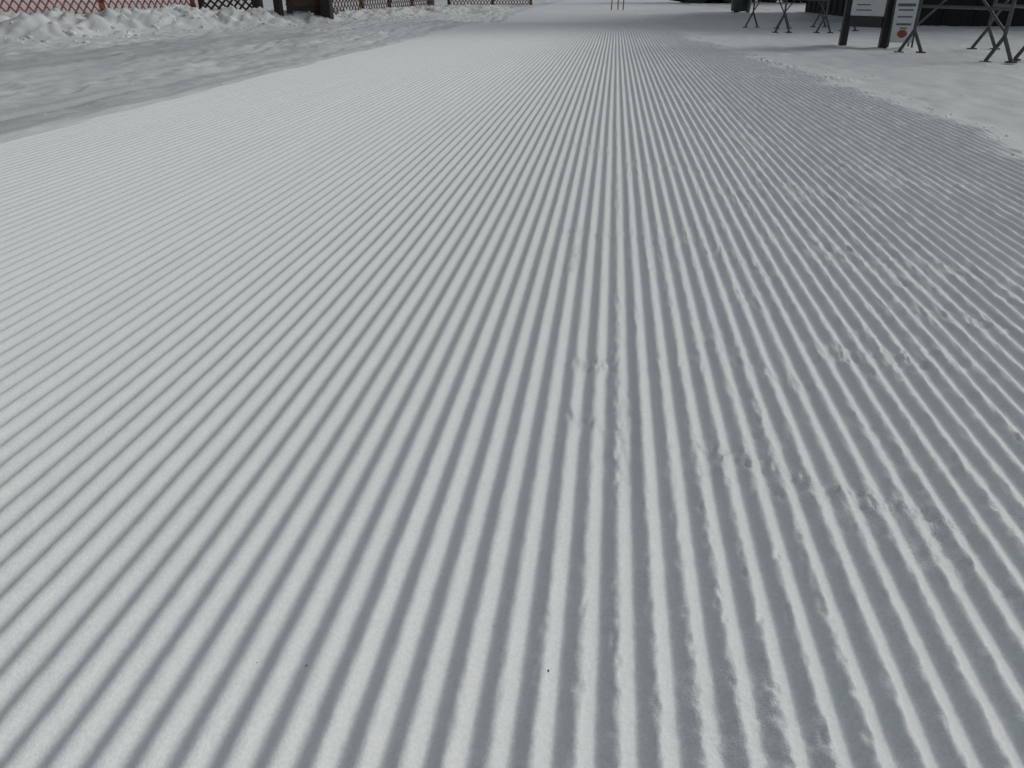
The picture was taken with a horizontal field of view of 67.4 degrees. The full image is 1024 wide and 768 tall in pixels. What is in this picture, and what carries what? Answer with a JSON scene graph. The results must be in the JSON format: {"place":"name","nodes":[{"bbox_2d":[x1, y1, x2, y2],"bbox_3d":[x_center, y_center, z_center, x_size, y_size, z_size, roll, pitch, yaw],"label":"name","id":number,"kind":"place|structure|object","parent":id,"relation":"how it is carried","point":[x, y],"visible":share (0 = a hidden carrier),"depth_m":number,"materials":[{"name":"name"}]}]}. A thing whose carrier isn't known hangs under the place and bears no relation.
{"place":"outdoors","nodes":[
{"label":"outdoors","id":0,"kind":"place"},
{"bbox_2d":[0,0,1023,767],"bbox_3d":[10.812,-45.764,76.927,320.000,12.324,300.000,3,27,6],"label":"snow ground","id":1,"kind":"structure","parent":0,"point":[284,400],"depth_m":1.28,"materials":[{"name":"white snow"}]},
{"bbox_2d":[0,0,196,14],"bbox_3d":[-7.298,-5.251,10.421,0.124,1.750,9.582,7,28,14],"label":"lattice fence","id":2,"kind":"object","parent":1,"relation":"on","point":[101,3],"visible":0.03,"depth_m":12.12,"materials":[{"name":"brown wood"}]},
{"bbox_2d":[198,0,251,10],"bbox_3d":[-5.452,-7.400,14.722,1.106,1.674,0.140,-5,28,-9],"label":"lattice fence","id":3,"kind":"object","parent":1,"relation":"on","point":[202,3],"visible":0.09,"depth_m":14.71,"materials":[{"name":"brown wood"}]},
{"bbox_2d":[251,0,263,8],"bbox_3d":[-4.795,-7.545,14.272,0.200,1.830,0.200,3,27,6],"label":"wooden post","id":4,"kind":"object","parent":1,"relation":"on","point":[256,3],"depth_m":14.41,"materials":[{"name":"brown wood"}]},
{"bbox_2d":[273,0,283,15],"bbox_3d":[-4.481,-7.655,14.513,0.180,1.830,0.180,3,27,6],"label":"wooden post","id":5,"kind":"object","parent":1,"relation":"on","point":[278,6],"depth_m":14.68,"materials":[{"name":"brown wood"}]},
{"bbox_2d":[285,0,320,15],"bbox_3d":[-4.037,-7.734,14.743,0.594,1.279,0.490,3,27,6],"label":"wooden gate","id":6,"kind":"structure","parent":1,"relation":"on","point":[312,6],"depth_m":14.93,"materials":[{"name":"brown wood"}]},
{"bbox_2d":[319,0,333,19],"bbox_3d":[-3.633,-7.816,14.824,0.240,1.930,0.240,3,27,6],"label":"wooden post","id":7,"kind":"object","parent":1,"relation":"on","point":[326,8],"depth_m":14.99,"materials":[{"name":"brown wood"}]},
{"bbox_2d":[332,0,432,15],"bbox_3d":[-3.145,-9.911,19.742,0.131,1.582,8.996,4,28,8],"label":"lattice fence","id":8,"kind":"object","parent":1,"relation":"on","point":[362,3],"visible":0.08,"depth_m":18.50,"materials":[{"name":"brown wood"}]},
{"bbox_2d":[447,0,532,5],"bbox_3d":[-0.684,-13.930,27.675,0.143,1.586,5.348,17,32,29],"label":"lattice fence","id":9,"kind":"object","parent":1,"relation":"on","point":[491,2],"visible":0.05,"depth_m":27.59,"materials":[{"name":"brown wood"}]},
{"bbox_2d":[2,7,1015,154],"bbox_3d":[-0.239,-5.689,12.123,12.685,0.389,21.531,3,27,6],"label":"snow crumbs","id":10,"kind":"object","parent":1,"relation":"on","point":[69,32],"visible":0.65,"depth_m":9.99,"materials":[{"name":"white snow"}]},
{"bbox_2d":[672,0,805,2],"bbox_3d":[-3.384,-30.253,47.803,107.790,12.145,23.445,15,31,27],"label":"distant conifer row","id":11,"kind":"object","parent":1,"relation":"on","point":[712,1],"visible":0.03,"depth_m":34.05,"materials":[{"name":"green plant"}]},
{"bbox_2d":[731,0,751,12],"bbox_3d":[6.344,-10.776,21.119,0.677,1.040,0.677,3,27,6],"label":"litter bin","id":12,"kind":"object","parent":1,"relation":"on","point":[740,5],"visible":0.91,"depth_m":21.08,"materials":[{"name":"green paint"}]},
{"bbox_2d":[743,0,791,32],"bbox_3d":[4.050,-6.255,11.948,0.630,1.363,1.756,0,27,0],"label":"ski rack","id":13,"kind":"object","parent":1,"relation":"on","point":[781,20],"visible":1,"depth_m":11.51,"materials":[{"name":"metal"}]},
{"bbox_2d":[774,0,833,32],"bbox_3d":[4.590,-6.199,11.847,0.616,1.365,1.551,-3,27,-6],"label":"ski rack","id":14,"kind":"object","parent":1,"relation":"on","point":[827,21],"visible":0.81,"depth_m":11.51,"materials":[{"name":"metal"}]},
{"bbox_2d":[810,1,858,30],"bbox_3d":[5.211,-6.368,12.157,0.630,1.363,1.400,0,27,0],"label":"ski rack","id":15,"kind":"object","parent":1,"relation":"on","point":[821,13],"visible":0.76,"depth_m":12.95,"materials":[{"name":"metal"}]},
{"bbox_2d":[838,0,893,47],"bbox_3d":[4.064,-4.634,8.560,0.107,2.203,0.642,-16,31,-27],"label":"information board","id":16,"kind":"object","parent":1,"relation":"on","point":[858,13],"visible":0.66,"depth_m":8.75,"materials":[{"name":"black paint"}]},
{"bbox_2d":[887,0,918,47],"bbox_3d":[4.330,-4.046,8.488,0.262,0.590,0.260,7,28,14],"label":"sandwich board","id":17,"kind":"object","parent":1,"relation":"on","point":[904,12],"visible":0.94,"depth_m":8.45,"materials":[{"name":"paper"}]},
{"bbox_2d":[805,0,1023,25],"bbox_3d":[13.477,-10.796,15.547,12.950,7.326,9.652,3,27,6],"label":"ski lodge","id":18,"kind":"structure","parent":1,"relation":"on","point":[952,17],"depth_m":13.58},
{"bbox_2d":[894,0,1016,62],"bbox_3d":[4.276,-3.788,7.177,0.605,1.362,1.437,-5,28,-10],"label":"ski rack","id":19,"kind":"object","parent":1,"relation":"on","point":[1005,30],"visible":0.88,"depth_m":7.02,"materials":[{"name":"metal"}]},
{"bbox_2d":[967,0,1023,60],"bbox_3d":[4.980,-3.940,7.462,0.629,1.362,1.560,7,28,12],"label":"ski rack","id":20,"kind":"object","parent":1,"relation":"on","point":[988,29],"visible":0.79,"depth_m":8.24,"materials":[{"name":"metal"}]}
]}

